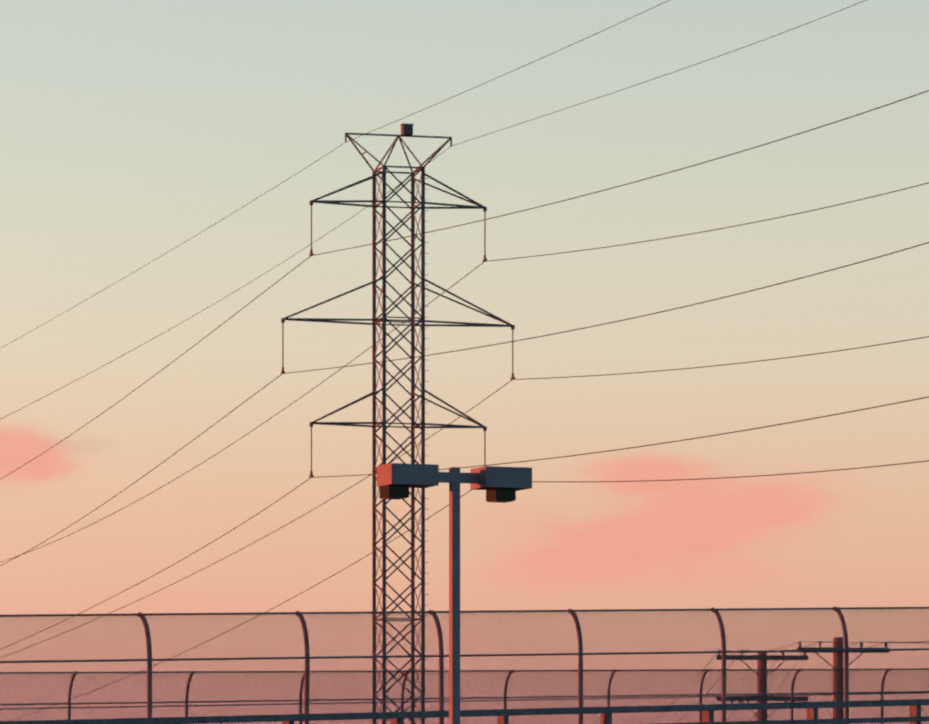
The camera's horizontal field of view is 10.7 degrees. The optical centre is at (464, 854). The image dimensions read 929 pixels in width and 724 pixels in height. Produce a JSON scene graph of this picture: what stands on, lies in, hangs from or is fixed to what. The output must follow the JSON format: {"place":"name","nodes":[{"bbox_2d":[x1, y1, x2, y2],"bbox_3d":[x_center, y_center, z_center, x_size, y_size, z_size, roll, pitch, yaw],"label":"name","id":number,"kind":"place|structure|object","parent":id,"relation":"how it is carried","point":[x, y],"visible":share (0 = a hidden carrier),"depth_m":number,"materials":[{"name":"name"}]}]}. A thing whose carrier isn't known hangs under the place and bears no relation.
{"place":"outdoors","nodes":[
{"label":"outdoors","id":0,"kind":"place"},
{"bbox_2d":[0,0,928,723],"label":"sky","id":1,"kind":"structure","parent":0,"point":[130,129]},
{"label":"ground","id":2,"kind":"structure","parent":0,"visible":0},
{"bbox_2d":[281,123,514,723],"bbox_3d":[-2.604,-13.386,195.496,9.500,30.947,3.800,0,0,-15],"label":"transmission tower","id":3,"kind":"structure","parent":2,"relation":"on","point":[406,129],"depth_m":195.36,"materials":[{"name":"metal"}]},
{"bbox_2d":[0,0,928,720],"bbox_3d":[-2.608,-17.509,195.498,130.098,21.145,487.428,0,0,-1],"label":"power lines","id":4,"kind":"object","parent":3,"relation":"attached to","point":[504,342],"visible":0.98,"depth_m":178.29,"materials":[{"name":"black metal"}]},
{"bbox_2d":[377,463,531,723],"bbox_3d":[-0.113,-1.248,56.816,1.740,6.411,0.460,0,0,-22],"label":"parking lamp","id":5,"kind":"object","parent":2,"relation":"on","point":[396,481],"visible":1,"depth_m":56.77,"materials":[{"name":"grey metal"}]},
{"bbox_2d":[716,650,807,720],"bbox_3d":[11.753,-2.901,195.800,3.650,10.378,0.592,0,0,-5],"label":"utility pole","id":6,"kind":"object","parent":2,"relation":"on","point":[759,655],"visible":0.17,"depth_m":195.61,"materials":[{"name":"brown wood"}]},
{"bbox_2d":[797,637,889,718],"bbox_3d":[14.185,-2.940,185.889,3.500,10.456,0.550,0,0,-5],"label":"utility pole","id":7,"kind":"object","parent":2,"relation":"on","point":[837,658],"visible":0.54,"depth_m":185.72,"materials":[{"name":"brown wood"}]},
{"bbox_2d":[650,641,928,723],"bbox_3d":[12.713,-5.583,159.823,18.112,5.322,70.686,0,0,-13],"label":"power lines","id":8,"kind":"object","parent":7,"relation":"attached to","point":[798,659],"visible":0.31,"depth_m":185.13,"materials":[{"name":"black metal"}]},
{"bbox_3d":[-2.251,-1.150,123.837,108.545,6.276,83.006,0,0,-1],"label":"overpass deck","id":9,"kind":"structure","parent":0,"visible":0},
{"bbox_2d":[0,606,928,723],"bbox_3d":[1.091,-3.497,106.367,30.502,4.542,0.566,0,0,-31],"label":"chain-link fence","id":10,"kind":"object","parent":9,"relation":"on","point":[845,650],"visible":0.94,"depth_m":105.71,"materials":[{"name":"metal"}]},
{"bbox_2d":[0,668,928,723],"bbox_3d":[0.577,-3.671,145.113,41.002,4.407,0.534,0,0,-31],"label":"chain-link fence","id":11,"kind":"object","parent":9,"relation":"on","point":[188,686],"visible":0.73,"depth_m":144.70,"materials":[{"name":"metal"}]},
{"bbox_2d":[0,699,928,723],"bbox_3d":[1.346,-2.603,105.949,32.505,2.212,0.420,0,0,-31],"label":"guardrail","id":12,"kind":"object","parent":9,"relation":"on","point":[708,710],"visible":1,"depth_m":106.50,"materials":[{"name":"metal"}]}
]}

